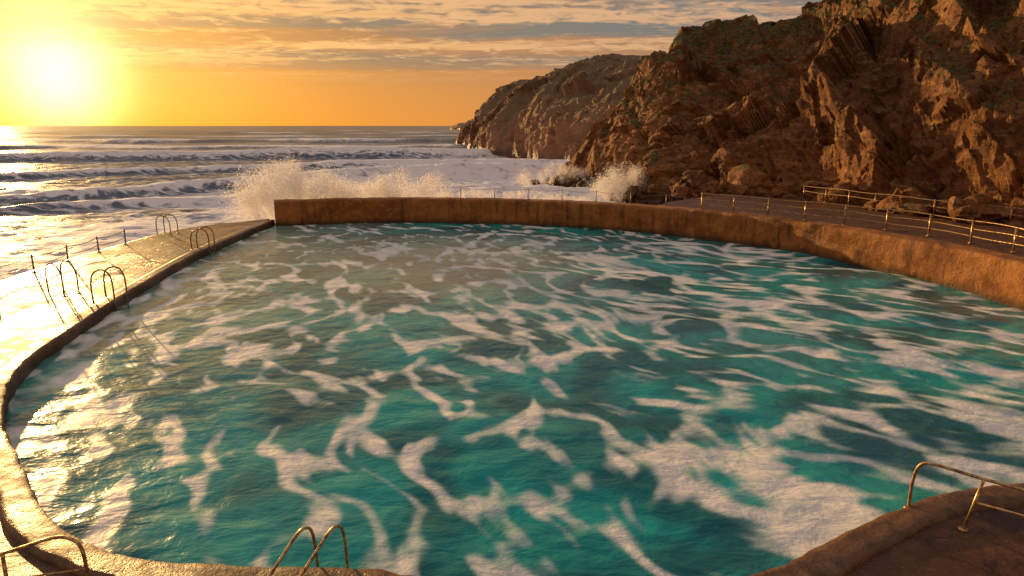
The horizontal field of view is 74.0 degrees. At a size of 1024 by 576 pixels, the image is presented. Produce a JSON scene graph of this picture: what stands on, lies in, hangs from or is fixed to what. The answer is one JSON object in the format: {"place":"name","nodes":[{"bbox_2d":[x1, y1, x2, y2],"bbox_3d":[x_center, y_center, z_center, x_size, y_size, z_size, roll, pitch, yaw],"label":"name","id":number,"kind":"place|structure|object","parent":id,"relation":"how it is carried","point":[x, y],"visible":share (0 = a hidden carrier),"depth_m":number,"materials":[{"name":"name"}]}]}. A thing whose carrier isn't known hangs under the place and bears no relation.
{"place":"outdoors","nodes":[
{"label":"outdoors","id":0,"kind":"place"},
{"bbox_2d":[0,126,624,280],"bbox_3d":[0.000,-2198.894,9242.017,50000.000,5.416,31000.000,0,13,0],"label":"sea","id":1,"kind":"structure","parent":0,"point":[62,187],"depth_m":118.16,"materials":[{"name":"liquid"}]},
{"bbox_2d":[209,152,373,220],"bbox_3d":[-19.371,-9.057,60.315,15.604,7.061,8.635,0,13,0],"label":"wave splash","id":2,"kind":"object","parent":1,"relation":"on","point":[262,194],"visible":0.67,"depth_m":59.71,"materials":[{"name":"white liquid"}]},
{"bbox_2d":[347,164,463,197],"bbox_3d":[-10.380,-8.970,62.948,12.900,5.668,7.256,0,13,0],"label":"wave splash","id":3,"kind":"object","parent":1,"relation":"on","point":[377,191],"visible":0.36,"depth_m":62.18,"materials":[{"name":"white liquid"}]},
{"bbox_2d":[405,186,603,201],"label":"wave splash","id":4,"kind":"object","parent":1,"relation":"on","point":[506,195],"visible":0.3,"depth_m":69.74,"materials":[{"name":"white liquid"}]},
{"bbox_2d":[513,161,587,186],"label":"wave splash","id":5,"kind":"object","parent":1,"relation":"on","point":[528,181],"visible":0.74,"depth_m":96.72,"materials":[{"name":"white liquid"}]},
{"bbox_2d":[581,159,650,202],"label":"wave splash","id":6,"kind":"object","parent":1,"relation":"on","point":[618,186],"visible":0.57,"depth_m":76.74,"materials":[{"name":"white liquid"}]},
{"bbox_2d":[0,0,821,125],"label":"sky","id":7,"kind":"structure","parent":0,"point":[63,62],"materials":[{"name":"orange"}]},
{"bbox_2d":[449,119,473,128],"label":"headland","id":8,"kind":"structure","parent":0,"point":[458,126],"depth_m":1554.55,"materials":[{"name":"brown stone"}]},
{"bbox_2d":[0,219,1023,575],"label":"concrete deck","id":9,"kind":"structure","parent":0,"point":[988,543],"depth_m":25.00,"materials":[{"name":"beige concrete"}]},
{"bbox_2d":[0,535,89,575],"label":"hand rail","id":10,"kind":"object","parent":9,"relation":"on","point":[68,538],"visible":1,"depth_m":11.25,"materials":[{"name":"silver metal"}]},
{"bbox_2d":[45,260,80,294],"bbox_3d":[-21.101,-0.483,31.871,1.223,1.534,0.858,6,15,23],"label":"grab rail","id":11,"kind":"object","parent":9,"relation":"on","point":[59,271],"visible":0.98,"depth_m":31.82,"materials":[{"name":"metal"}]},
{"bbox_2d":[0,229,127,275],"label":"deck railing","id":12,"kind":"object","parent":9,"relation":"on","point":[66,246],"visible":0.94,"depth_m":38.99,"materials":[{"name":"metal"}]},
{"bbox_2d":[90,266,129,310],"bbox_3d":[-17.964,0.502,30.391,1.223,2.904,0.910,3,14,11],"label":"pool ladder","id":13,"kind":"object","parent":9,"relation":"on","point":[105,271],"visible":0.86,"depth_m":30.12,"materials":[{"name":"metal"}]},
{"bbox_2d":[155,214,178,234],"bbox_3d":[-25.086,-3.994,49.586,1.223,2.734,0.960,3,14,11],"label":"sea ladder","id":14,"kind":"object","parent":9,"relation":"on","point":[163,223],"visible":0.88,"depth_m":49.28,"materials":[{"name":"metal"}]},
{"bbox_2d":[190,227,215,255],"bbox_3d":[-19.616,-2.482,43.205,1.222,2.755,0.955,0,13,0],"label":"pool ladder","id":15,"kind":"object","parent":9,"relation":"on","point":[198,229],"visible":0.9,"depth_m":42.90,"materials":[{"name":"metal"}]},
{"bbox_2d":[268,525,348,575],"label":"pool ladder","id":16,"kind":"object","parent":9,"relation":"on","point":[316,547],"visible":0.94,"depth_m":11.51,"materials":[{"name":"silver metal"}]},
{"bbox_2d":[0,219,1023,575],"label":"pool curb","id":17,"kind":"structure","parent":9,"relation":"on","point":[24,517],"depth_m":13.38,"materials":[{"name":"concrete"}]},
{"bbox_2d":[274,197,1023,310],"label":"pool wall","id":18,"kind":"structure","parent":9,"relation":"on","point":[994,276],"depth_m":48.01,"materials":[{"name":"brown concrete"}]},
{"bbox_2d":[460,187,702,208],"bbox_3d":[5.098,-7.259,54.396,20.143,1.050,1.728,6,15,23],"label":"railing","id":19,"kind":"object","parent":18,"relation":"on","point":[494,188],"depth_m":54.48,"materials":[{"name":"metal"}]},
{"bbox_2d":[904,462,1023,531],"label":"hand rail","id":20,"kind":"object","parent":9,"relation":"on","point":[963,528],"visible":0.96,"depth_m":13.04,"materials":[{"name":"silver metal"}]},
{"bbox_2d":[5,223,1023,575],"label":"pool water","id":21,"kind":"structure","parent":0,"point":[433,399],"depth_m":19.99,"materials":[{"name":"teal liquid"}]},
{"bbox_2d":[456,50,665,159],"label":"distant cliff","id":22,"kind":"structure","parent":0,"point":[556,113],"depth_m":184.80,"materials":[{"name":"brown stone"}]},
{"bbox_2d":[559,0,1023,203],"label":"rocky cliff","id":23,"kind":"structure","parent":0,"point":[925,97],"depth_m":62.22,"materials":[{"name":"brown stone"}]},
{"bbox_2d":[530,164,1023,227],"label":"boulders","id":24,"kind":"object","parent":23,"relation":"on","point":[743,179],"visible":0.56,"depth_m":56.20,"materials":[{"name":"brown stone"}]},
{"bbox_2d":[659,193,1023,256],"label":"promenade","id":25,"kind":"structure","parent":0,"point":[960,239],"depth_m":45.15,"materials":[{"name":"grey concrete"}]},
{"bbox_2d":[700,192,1023,252],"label":"promenade railing","id":26,"kind":"object","parent":25,"relation":"on","point":[929,228],"visible":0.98,"depth_m":40.22,"materials":[{"name":"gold metal"}]},
{"bbox_2d":[802,185,1023,221],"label":"promenade railing","id":27,"kind":"object","parent":25,"relation":"on","point":[935,200],"visible":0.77,"depth_m":49.46,"materials":[{"name":"silver metal"}]}
]}

